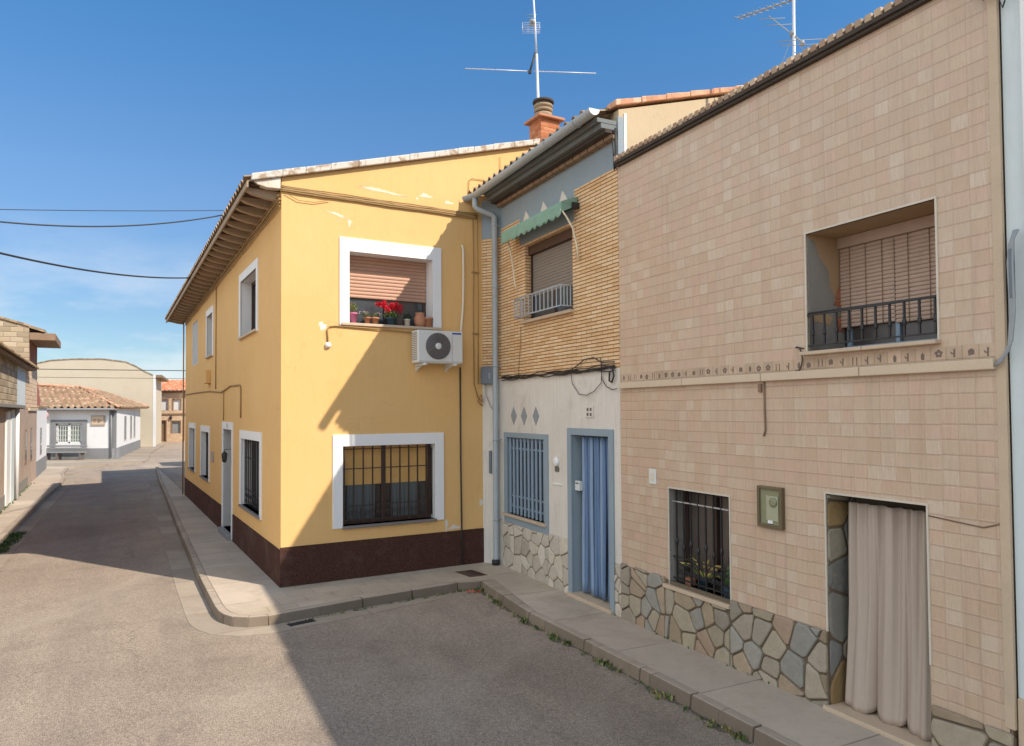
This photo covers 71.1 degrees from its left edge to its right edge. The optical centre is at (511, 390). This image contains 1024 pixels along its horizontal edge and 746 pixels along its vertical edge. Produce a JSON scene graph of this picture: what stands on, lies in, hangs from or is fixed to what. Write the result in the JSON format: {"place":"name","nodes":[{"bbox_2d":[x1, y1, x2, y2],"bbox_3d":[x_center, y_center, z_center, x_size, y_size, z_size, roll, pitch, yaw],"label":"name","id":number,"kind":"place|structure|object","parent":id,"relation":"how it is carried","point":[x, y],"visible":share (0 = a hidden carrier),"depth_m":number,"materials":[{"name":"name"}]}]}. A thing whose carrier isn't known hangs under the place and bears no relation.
{"place":"outdoors","nodes":[
{"label":"outdoors","id":0,"kind":"place"},
{"bbox_2d":[0,341,48,510],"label":"stone house","id":1,"kind":"structure","parent":0,"point":[15,367],"depth_m":22.49,"materials":[{"name":"white paint"}]},
{"bbox_2d":[4,412,10,505],"bbox_3d":[-14.902,2.002,21.173,0.050,2.770,0.850,1,-2,-29],"label":"door","id":2,"kind":"structure","parent":1,"relation":"in","point":[7,414],"depth_m":20.97,"materials":[{"name":"white paint"}]},
{"bbox_2d":[24,430,26,464],"bbox_3d":[-17.704,2.047,26.081,0.044,1.250,0.650,1,-2,-29],"label":"window","id":3,"kind":"structure","parent":1,"relation":"in","point":[25,445],"depth_m":25.90,"materials":[{"name":"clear glass"}]},
{"bbox_2d":[40,428,41,454],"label":"window","id":4,"kind":"structure","parent":1,"relation":"in","point":[40,428],"depth_m":32.01,"materials":[{"name":"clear glass"}]},
{"bbox_2d":[0,466,64,533],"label":"pavement","id":5,"kind":"structure","parent":0,"point":[46,479],"depth_m":24.01,"materials":[{"name":"concrete"}]},
{"bbox_2d":[47,443,164,468],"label":"pavement","id":6,"kind":"structure","parent":0,"point":[140,455],"depth_m":41.33,"materials":[{"name":"concrete"}]},
{"bbox_2d":[46,445,87,459],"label":"bench","id":7,"kind":"object","parent":6,"relation":"on","point":[58,455],"visible":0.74,"depth_m":42.47,"materials":[{"name":"grey stone"}]},
{"bbox_2d":[158,467,279,614],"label":"pavement","id":8,"kind":"structure","parent":0,"point":[240,580],"depth_m":12.92,"materials":[{"name":"concrete"}]},
{"bbox_2d":[241,562,494,614],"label":"pavement","id":9,"kind":"structure","parent":0,"point":[289,598],"depth_m":11.04,"materials":[{"name":"beige concrete"}]},
{"bbox_2d":[456,570,486,576],"bbox_3d":[-0.680,3.028,11.901,0.308,0.015,0.524,1,-2,-36],"label":"drain cover","id":10,"kind":"object","parent":9,"relation":"on","point":[470,573],"visible":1,"depth_m":11.87,"materials":[{"name":"metal"}]},
{"bbox_2d":[0,0,893,390],"label":"sky","id":11,"kind":"structure","parent":0,"point":[151,108],"materials":[{"name":"blue"}]},
{"bbox_2d":[0,442,1010,745],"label":"road","id":12,"kind":"structure","parent":0,"point":[102,642],"depth_m":7.86,"materials":[{"name":"grey asphalt"}]},
{"bbox_2d":[0,316,60,484],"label":"townhouse","id":13,"kind":"structure","parent":12,"relation":"on","point":[25,340],"depth_m":27.32,"materials":[{"name":"beige brick"}]},
{"bbox_2d":[30,427,31,460],"bbox_3d":[-18.750,2.080,27.930,0.044,1.300,0.700,1,-2,-29],"label":"window","id":14,"kind":"structure","parent":13,"relation":"in","point":[31,427],"depth_m":27.91,"materials":[{"name":"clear glass"}]},
{"bbox_2d":[0,467,68,543],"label":"kerb","id":15,"kind":"structure","parent":12,"relation":"on","point":[14,525],"depth_m":20.30,"materials":[{"name":"concrete"}]},
{"bbox_2d":[0,469,76,567],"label":"gutter strip","id":16,"kind":"object","parent":12,"relation":"on","point":[31,521],"visible":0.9,"depth_m":20.11,"materials":[{"name":"concrete"}]},
{"bbox_2d":[38,383,149,458],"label":"white cottage","id":17,"kind":"structure","parent":12,"relation":"on","point":[71,409],"depth_m":42.89,"materials":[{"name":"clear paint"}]},
{"bbox_2d":[56,423,81,442],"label":"window","id":18,"kind":"structure","parent":17,"relation":"in","point":[65,433],"depth_m":42.96,"materials":[{"name":"white glass"}]},
{"bbox_2d":[91,415,104,425],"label":"wall plaque","id":19,"kind":"object","parent":17,"relation":"attached to","point":[97,420],"depth_m":42.80,"materials":[{"name":"beige ceramic"}]},
{"bbox_2d":[124,416,126,440],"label":"window","id":20,"kind":"structure","parent":17,"relation":"in","point":[125,417],"depth_m":47.35,"materials":[{"name":"white glass"}]},
{"bbox_2d":[130,416,131,439],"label":"window","id":21,"kind":"structure","parent":17,"relation":"in","point":[130,416],"depth_m":49.78,"materials":[{"name":"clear glass"}]},
{"bbox_2d":[37,358,167,446],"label":"beige warehouse","id":22,"kind":"structure","parent":12,"relation":"on","point":[120,378],"depth_m":58.66,"materials":[{"name":"beige paint"}]},
{"bbox_2d":[161,379,185,441],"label":"brick house","id":23,"kind":"structure","parent":12,"relation":"on","point":[172,412],"depth_m":69.99,"materials":[{"name":"brown brick"}]},
{"bbox_2d":[161,420,166,440],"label":"door","id":24,"kind":"structure","parent":23,"relation":"in","point":[163,422],"depth_m":70.03,"materials":[{"name":"brown wood"}]},
{"bbox_2d":[162,398,168,409],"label":"window","id":25,"kind":"structure","parent":23,"relation":"in","point":[165,401],"depth_m":70.11,"materials":[{"name":"white paint"}]},
{"bbox_2d":[171,420,180,432],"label":"window","id":26,"kind":"structure","parent":23,"relation":"in","point":[176,423],"depth_m":70.05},
{"bbox_2d":[172,398,181,409],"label":"window","id":27,"kind":"structure","parent":23,"relation":"in","point":[176,402],"depth_m":70.10,"materials":[{"name":"white paint"}]},
{"bbox_2d":[148,469,275,635],"bbox_3d":[-10.868,3.530,22.331,0.948,0.026,30.574,1,-2,-29],"label":"gutter strip","id":28,"kind":"object","parent":12,"relation":"on","point":[199,615],"visible":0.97,"depth_m":11.86,"materials":[{"name":"concrete"}]},
{"bbox_2d":[165,138,540,587],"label":"yellow house","id":29,"kind":"structure","parent":12,"relation":"on","point":[350,435],"depth_m":12.18,"materials":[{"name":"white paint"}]},
{"bbox_2d":[0,252,190,278],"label":"overhead cable","id":30,"kind":"object","parent":29,"relation":"attached to","point":[10,255],"visible":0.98,"depth_m":13.76,"materials":[{"name":"black rubber"}]},
{"bbox_2d":[0,215,221,226],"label":"overhead cable","id":31,"kind":"object","parent":29,"relation":"attached to","point":[106,226],"visible":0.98,"depth_m":11.47,"materials":[{"name":"black rubber"}]},
{"bbox_2d":[0,209,223,210],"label":"overhead cable","id":32,"kind":"object","parent":29,"relation":"attached to","point":[112,210],"visible":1,"depth_m":11.41,"materials":[{"name":"black rubber"}]},
{"bbox_2d":[42,369,185,370],"bbox_3d":[-20.083,-1.047,36.047,9.271,0.199,0.040,0,-2,0],"label":"overhead cable","id":33,"kind":"object","parent":29,"relation":"attached to","point":[105,369],"visible":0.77,"depth_m":36.03,"materials":[{"name":"black rubber"}]},
{"bbox_2d":[52,377,182,378],"bbox_3d":[-20.020,-0.667,38.037,8.953,0.040,0.024,0,-2,-27],"label":"overhead cable","id":34,"kind":"object","parent":29,"relation":"attached to","point":[90,377],"visible":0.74,"depth_m":37.11,"materials":[{"name":"black rubber"}]},
{"bbox_2d":[204,370,210,383],"bbox_3d":[-7.851,-0.356,18.462,0.120,0.340,0.450,1,-2,-30],"label":"electric box","id":35,"kind":"object","parent":29,"relation":"attached to","point":[207,376],"visible":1,"depth_m":18.28,"materials":[{"name":"yellow plastic"}]},
{"bbox_2d":[211,451,213,462],"bbox_3d":[-7.459,1.645,17.845,0.020,0.260,0.500,1,-2,-30],"label":"wall plaque","id":36,"kind":"object","parent":29,"relation":"attached to","point":[212,456],"depth_m":17.75,"materials":[{"name":"grey metal"}]},
{"bbox_2d":[221,449,230,462],"bbox_3d":[-6.034,1.371,15.112,0.182,0.277,0.128,0,-2,0],"label":"wall lantern","id":37,"kind":"object","parent":29,"relation":"attached to","point":[224,456],"depth_m":15.07,"materials":[{"name":"black metal"}]},
{"bbox_2d":[184,195,280,420],"bbox_3d":[-7.274,-1.073,17.518,0.056,3.574,14.701,1,-2,-30],"label":"cable bundle","id":38,"kind":"object","parent":29,"relation":"attached to","point":[259,227],"visible":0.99,"depth_m":15.24,"materials":[{"name":"brown plastic"}]},
{"bbox_2d":[251,280,255,329],"bbox_3d":[-4.833,-1.642,13.769,0.035,1.110,1.700,1,-2,-30],"label":"window frame","id":39,"kind":"structure","parent":29,"relation":"in","point":[254,283],"depth_m":14.46,"materials":[{"name":"grey metal"}]},
{"bbox_2d":[254,285,255,328],"bbox_3d":[-4.807,-1.641,13.784,0.025,1.110,1.700,1,-2,-30],"label":"window","id":40,"kind":"structure","parent":29,"relation":"in","point":[255,285],"depth_m":14.32,"materials":[{"name":"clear glass"}]},
{"bbox_2d":[252,441,258,503],"bbox_3d":[-4.682,1.565,13.454,0.035,1.300,1.940,1,-2,-30],"label":"window frame","id":41,"kind":"structure","parent":29,"relation":"in","point":[256,441],"depth_m":14.25,"materials":[{"name":"black metal"}]},
{"bbox_2d":[254,442,258,505],"bbox_3d":[-4.656,1.565,13.469,0.025,1.300,1.940,1,-2,-30],"label":"window","id":42,"kind":"structure","parent":29,"relation":"in","point":[258,442],"depth_m":14.06,"materials":[{"name":"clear glass"}]},
{"bbox_2d":[350,302,357,322],"bbox_3d":[-2.607,-1.288,11.767,0.162,0.360,0.170,0,-2,0],"label":"flower pot","id":43,"kind":"object","parent":29,"relation":"on","point":[353,316],"visible":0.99,"depth_m":11.73,"materials":[{"name":"plastic"}]},
{"bbox_2d":[360,311,370,323],"bbox_3d":[-2.431,-1.218,11.847,0.206,0.222,0.176,0,-2,-27],"label":"flower pot","id":44,"kind":"object","parent":29,"relation":"on","point":[366,319],"visible":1,"depth_m":11.84,"materials":[{"name":"ceramic"}]},
{"bbox_2d":[325,325,411,347],"bbox_3d":[-2.303,-0.864,11.850,1.571,0.374,0.060,1,-2,-30],"label":"wall wire","id":45,"kind":"object","parent":29,"relation":"attached to","point":[327,344],"depth_m":11.66,"materials":[{"name":"white paint"}]},
{"bbox_2d":[371,312,380,323],"bbox_3d":[-2.274,-1.210,11.954,0.190,0.210,0.185,0,-2,0],"label":"flower pot","id":46,"kind":"object","parent":29,"relation":"on","point":[374,319],"visible":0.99,"depth_m":11.91,"materials":[{"name":"ceramic"}]},
{"bbox_2d":[280,178,482,405],"bbox_3d":[-1.776,-2.026,12.193,4.231,4.589,0.072,1,-2,-29],"label":"cable bundle","id":47,"kind":"object","parent":29,"relation":"attached to","point":[327,194],"visible":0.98,"depth_m":12.20,"materials":[{"name":"brown plastic"}]},
{"bbox_2d":[345,481,425,519],"bbox_3d":[-2.139,1.554,12.152,1.615,1.285,0.008,1,-2,-30],"label":"window","id":48,"kind":"structure","parent":29,"relation":"in","point":[421,484],"depth_m":12.16,"materials":[{"name":"brown glass"}]},
{"bbox_2d":[350,298,422,325],"bbox_3d":[-2.180,-1.363,12.346,1.470,0.540,0.030,1,-2,-30],"label":"window","id":49,"kind":"structure","parent":29,"relation":"in","point":[366,305],"depth_m":12.29,"materials":[{"name":"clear glass"}]},
{"bbox_2d":[350,300,425,326],"bbox_3d":[-2.166,-1.324,12.317,1.475,0.460,0.028,1,-2,-30],"label":"window frame","id":50,"kind":"structure","parent":29,"relation":"in","point":[424,304],"depth_m":12.65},
{"bbox_2d":[345,444,430,523],"bbox_3d":[-2.128,1.554,12.122,1.635,1.285,0.040,1,-2,-30],"label":"window frame","id":51,"kind":"structure","parent":29,"relation":"in","point":[429,445],"depth_m":12.23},
{"bbox_2d":[375,300,403,324],"bbox_3d":[-2.064,-1.317,12.058,0.514,0.427,0.275,0,-2,-29],"label":"flower pot","id":52,"kind":"object","parent":29,"relation":"on","point":[391,318],"visible":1,"depth_m":12.01,"materials":[{"name":"plant"}]},
{"bbox_2d":[403,313,411,325],"bbox_3d":[-1.785,-1.214,12.191,0.156,0.225,0.144,-1,-2,23],"label":"flower pot","id":53,"kind":"object","parent":29,"relation":"on","point":[407,321],"visible":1,"depth_m":12.16,"materials":[{"name":"ceramic"}]},
{"bbox_2d":[414,310,425,326],"bbox_3d":[-1.586,-1.247,12.342,0.200,0.297,0.197,0,-2,0],"label":"flower pot","id":54,"kind":"object","parent":29,"relation":"on","point":[419,318],"visible":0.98,"depth_m":12.27,"materials":[{"name":"ceramic"}]},
{"bbox_2d":[425,317,432,326],"bbox_3d":[-1.449,-1.178,12.384,0.170,0.160,0.167,0,-2,0],"label":"flower pot","id":55,"kind":"object","parent":29,"relation":"on","point":[428,320],"visible":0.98,"depth_m":12.32,"materials":[{"name":"ceramic"}]},
{"bbox_2d":[412,330,462,371],"bbox_3d":[-1.273,-0.678,12.227,0.834,0.670,0.420,1,-2,-30],"label":"air conditioner","id":56,"kind":"object","parent":29,"relation":"attached to","point":[435,347],"visible":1,"depth_m":12.08,"materials":[{"name":"white plastic"}]},
{"bbox_2d":[459,367,462,564],"bbox_3d":[-0.889,1.316,12.598,0.053,3.460,0.038,0,-2,0],"label":"drain hose","id":57,"kind":"object","parent":29,"relation":"attached to","point":[461,471],"visible":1,"depth_m":12.58,"materials":[{"name":"plastic"}]},
{"bbox_2d":[460,245,464,331],"bbox_3d":[-0.899,-1.752,12.652,0.084,1.686,0.149,-1,-2,30],"label":"refrigerant hose","id":58,"kind":"object","parent":29,"relation":"attached to","point":[463,284],"visible":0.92,"depth_m":12.68,"materials":[{"name":"beige plastic"}]},
{"bbox_2d":[268,590,475,632],"bbox_3d":[-1.830,3.138,10.357,3.305,0.026,0.354,1,-2,-38],"label":"gutter strip","id":59,"kind":"object","parent":12,"relation":"on","point":[284,626],"visible":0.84,"depth_m":10.08,"materials":[{"name":"concrete"}]},
{"bbox_2d":[287,619,314,625],"bbox_3d":[-2.821,3.103,9.607,0.362,0.013,0.120,1,-2,-39],"label":"storm drain","id":60,"kind":"object","parent":59,"relation":"on","point":[301,622],"visible":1,"depth_m":9.60,"materials":[{"name":"black metal"}]},
{"bbox_2d":[0,482,810,742],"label":"weeds","id":61,"kind":"object","parent":12,"relation":"on","point":[13,537],"visible":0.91,"depth_m":8.97,"materials":[{"name":"green plant"}]},
{"bbox_2d":[155,467,801,745],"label":"kerb","id":62,"kind":"structure","parent":12,"relation":"on","point":[756,733],"depth_m":9.47,"materials":[{"name":"concrete"}]},
{"bbox_2d":[462,85,743,616],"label":"brick house","id":63,"kind":"structure","parent":12,"relation":"on","point":[560,305],"depth_m":10.92,"materials":[{"name":"beige brick"}]},
{"bbox_2d":[481,366,492,409],"bbox_3d":[-0.425,-0.021,12.748,0.246,0.825,0.126,-1,-2,28],"label":"junction box","id":64,"kind":"object","parent":63,"relation":"attached to","point":[486,375],"visible":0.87,"depth_m":12.71,"materials":[{"name":"grey plastic"}]},
{"bbox_2d":[489,451,491,472],"bbox_3d":[-0.384,1.267,12.749,0.050,0.400,0.030,-1,-2,28],"label":"wall slot","id":65,"kind":"object","parent":63,"relation":"attached to","point":[490,461],"depth_m":12.73,"materials":[{"name":"grey plastic"}]},
{"bbox_2d":[518,326,520,374],"bbox_3d":[0.126,-0.667,12.031,0.017,0.820,0.091,0,-2,-26],"label":"wire","id":66,"kind":"object","parent":63,"relation":"attached to","point":[520,345],"visible":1,"depth_m":12.00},
{"bbox_2d":[515,438,542,517],"bbox_3d":[0.346,1.444,11.901,0.030,1.310,1.350,0,-2,-26],"label":"window frame","id":67,"kind":"structure","parent":63,"relation":"in","point":[515,438],"depth_m":12.10,"materials":[{"name":"blue metal"}]},
{"bbox_2d":[519,441,543,519],"bbox_3d":[0.368,1.444,11.912,0.020,1.310,1.350,0,-2,-26],"label":"window","id":68,"kind":"structure","parent":63,"relation":"in","point":[519,441],"depth_m":12.10,"materials":[{"name":"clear glass"}]},
{"bbox_2d":[501,197,579,289],"bbox_3d":[0.395,-2.256,11.218,0.294,1.075,2.123,0,-2,-26],"label":"awning","id":69,"kind":"object","parent":63,"relation":"attached to","point":[551,213],"visible":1,"depth_m":10.82,"materials":[{"name":"green fabric"}]},
{"bbox_2d":[524,97,564,141],"bbox_3d":[0.625,-4.644,13.784,0.580,1.900,0.580,1,-2,-30],"label":"chimney","id":70,"kind":"object","parent":63,"relation":"on","point":[543,122],"visible":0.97,"depth_m":13.65,"materials":[{"name":"orange brick"}]},
{"bbox_2d":[465,0,595,97],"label":"tv antenna","id":71,"kind":"object","parent":70,"relation":"attached to","point":[532,22],"visible":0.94,"depth_m":14.07,"materials":[{"name":"metal"}]},
{"bbox_2d":[528,228,572,318],"bbox_3d":[0.647,-1.793,11.258,0.080,1.240,1.510,0,-2,-26],"label":"window frame","id":72,"kind":"structure","parent":63,"relation":"in","point":[566,235],"depth_m":11.36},
{"bbox_2d":[534,286,572,317],"bbox_3d":[0.692,-1.792,11.280,0.020,1.240,1.510,0,-2,-26],"label":"window","id":73,"kind":"structure","parent":63,"relation":"in","point":[560,308],"depth_m":11.32,"materials":[{"name":"grey glass"}]},
{"bbox_2d":[553,457,561,485],"bbox_3d":[0.677,1.215,10.878,0.045,0.425,0.250,0,-2,-26],"label":"door bell","id":74,"kind":"object","parent":63,"relation":"attached to","point":[555,461],"depth_m":10.87,"materials":[{"name":"white paint"}]},
{"bbox_2d":[501,357,616,395],"bbox_3d":[0.605,-0.169,11.024,0.045,0.532,3.562,0,-2,-26],"label":"cable bundle","id":75,"kind":"object","parent":63,"relation":"attached to","point":[577,371],"visible":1,"depth_m":10.33,"materials":[{"name":"black rubber"}]},
{"bbox_2d":[575,480,582,490],"bbox_3d":[0.973,1.384,10.458,0.064,0.140,0.125,0,-2,-26],"label":"letter box","id":76,"kind":"object","parent":63,"relation":"attached to","point":[578,485],"visible":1,"depth_m":10.41,"materials":[{"name":"white metal"}]},
{"bbox_2d":[585,405,593,417],"bbox_3d":[1.088,0.293,10.088,0.018,0.170,0.210,0,-2,-26],"label":"wall vent","id":77,"kind":"object","parent":63,"relation":"attached to","point":[589,411],"depth_m":10.07,"materials":[{"name":"white plastic"}]},
{"bbox_2d":[582,437,609,601],"bbox_3d":[1.212,1.780,10.067,0.067,2.235,0.886,0,-2,-25],"label":"strip curtain","id":78,"kind":"object","parent":63,"relation":"hanging from","point":[595,524],"visible":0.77,"depth_m":10.13,"materials":[{"name":"blue fabric"}]},
{"bbox_2d":[586,436,607,598],"bbox_3d":[1.326,1.784,10.165,0.025,2.300,0.970,0,-2,-26],"label":"door","id":79,"kind":"structure","parent":63,"relation":"in","point":[599,437],"depth_m":10.36,"materials":[{"name":"blue"}]},
{"bbox_2d":[612,128,616,169],"bbox_3d":[1.350,-3.217,9.473,0.072,0.601,0.071,0,-2,0],"label":"wire bundle","id":80,"kind":"object","parent":63,"relation":"hanging from","point":[615,148],"visible":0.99,"depth_m":9.46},
{"bbox_2d":[482,592,750,743],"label":"soil","id":81,"kind":"structure","parent":12,"relation":"on","point":[645,685],"depth_m":7.38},
{"bbox_2d":[614,0,1018,745],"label":"tiled house","id":82,"kind":"structure","parent":12,"relation":"on","point":[834,204],"depth_m":6.58,"materials":[{"name":"tile"}]},
{"bbox_2d":[649,469,656,484],"bbox_3d":[1.719,1.050,8.770,0.020,0.185,0.140,0,-2,-26],"label":"bell plate","id":83,"kind":"object","parent":82,"relation":"attached to","point":[652,476],"visible":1,"depth_m":8.75,"materials":[{"name":"white plastic"}]},
{"bbox_2d":[685,576,695,585],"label":"flower pot","id":84,"kind":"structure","parent":82,"relation":"on","point":[688,578],"depth_m":8.36,"materials":[{"name":"orange ceramic"}]},
{"bbox_2d":[680,557,720,591],"bbox_3d":[2.183,2.071,8.129,0.181,0.397,0.645,1,-2,-31],"label":"window plant","id":85,"kind":"object","parent":82,"relation":"on","point":[709,575],"depth_m":8.10,"materials":[{"name":"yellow plant"}]},
{"bbox_2d":[685,491,727,592],"bbox_3d":[2.318,1.706,8.147,0.050,1.130,1.000,0,-2,-26],"label":"window frame","id":86,"kind":"structure","parent":82,"relation":"in","point":[716,498],"depth_m":8.13,"materials":[{"name":"brown metal"}]},
{"bbox_2d":[691,493,728,584],"bbox_3d":[2.358,1.707,8.167,0.040,1.130,1.000,0,-2,-26],"label":"window glass","id":87,"kind":"structure","parent":82,"relation":"in","point":[725,522],"depth_m":8.31,"materials":[{"name":"glass"}]},
{"bbox_2d":[723,585,729,598],"bbox_3d":[2.377,2.195,7.782,0.100,0.128,0.210,0,-2,-26],"label":"flower pot","id":88,"kind":"object","parent":82,"relation":"on","point":[726,590],"visible":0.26,"depth_m":7.77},
{"bbox_2d":[725,566,728,586],"bbox_3d":[2.365,2.022,7.809,0.100,0.220,0.100,0,-2,0],"label":"potted plant","id":89,"kind":"object","parent":88,"relation":"on","point":[726,579],"visible":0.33,"depth_m":7.78,"materials":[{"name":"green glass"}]},
{"bbox_2d":[758,382,765,435],"bbox_3d":[2.508,0.184,7.184,0.021,0.543,0.090,0,-2,-25],"label":"cable stub","id":90,"kind":"object","parent":82,"relation":"hanging from","point":[759,387],"visible":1,"depth_m":7.15,"materials":[{"name":"brown plastic"}]},
{"bbox_2d":[757,485,784,529],"bbox_3d":[2.544,1.147,7.057,0.056,0.405,0.315,0,-2,-26],"label":"meter cabinet","id":91,"kind":"object","parent":82,"relation":"attached to","point":[770,506],"visible":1,"depth_m":7.03,"materials":[{"name":"green metal"}]},
{"bbox_2d":[734,0,820,61],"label":"tv antenna","id":92,"kind":"object","parent":82,"relation":"on","point":[793,36],"visible":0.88,"depth_m":9.64,"materials":[{"name":"metal"}]},
{"bbox_2d":[795,346,804,370],"bbox_3d":[2.719,-0.301,6.754,0.033,0.240,0.118,1,-2,-42],"label":"looped cable","id":93,"kind":"object","parent":82,"relation":"on","point":[801,357],"visible":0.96,"depth_m":6.74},
{"bbox_2d":[845,502,931,740],"bbox_3d":[3.206,1.904,6.098,0.138,1.821,0.892,0,-2,-25],"label":"curtain","id":94,"kind":"object","parent":82,"relation":"hanging from","point":[888,675],"visible":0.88,"depth_m":6.07,"materials":[{"name":"beige fabric"}]},
{"bbox_2d":[843,319,936,347],"bbox_3d":[3.464,-0.512,6.344,0.040,0.250,1.220,0,-2,-26],"label":"window frame","id":95,"kind":"structure","parent":82,"relation":"in","point":[927,326],"depth_m":6.45,"materials":[{"name":"metal"}]},
{"bbox_2d":[928,515,999,527],"bbox_3d":[3.394,0.983,5.387,0.009,0.059,0.572,0,-2,-26],"label":"thin cable","id":96,"kind":"object","parent":82,"relation":"attached to","point":[964,523],"visible":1,"depth_m":5.37,"materials":[{"name":"beige plastic"}]},
{"bbox_2d":[1000,0,1023,745],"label":"grey house","id":97,"kind":"structure","parent":12,"relation":"on","point":[1012,25],"depth_m":5.09,"materials":[{"name":"beige pale grey-blue painted plaster"}]},
{"bbox_2d":[994,229,1018,366],"bbox_3d":[3.511,-0.655,5.092,0.029,0.963,0.187,1,-2,-34],"label":"conduit","id":98,"kind":"object","parent":97,"relation":"attached to","point":[1012,301],"visible":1,"depth_m":5.05,"materials":[{"name":"grey plastic"}]},
{"bbox_2d":[1008,249,1015,297],"bbox_3d":[3.537,-0.828,5.071,0.040,0.350,0.020,0,-2,-26],"label":"conduit clip","id":99,"kind":"object","parent":97,"relation":"attached to","point":[1010,273],"visible":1,"depth_m":5.07,"materials":[{"name":"grey plastic"}]},
{"bbox_2d":[494,564,904,745],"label":"pavement","id":100,"kind":"structure","parent":0,"point":[800,720],"depth_m":7.35,"materials":[{"name":"concrete"}]}
]}

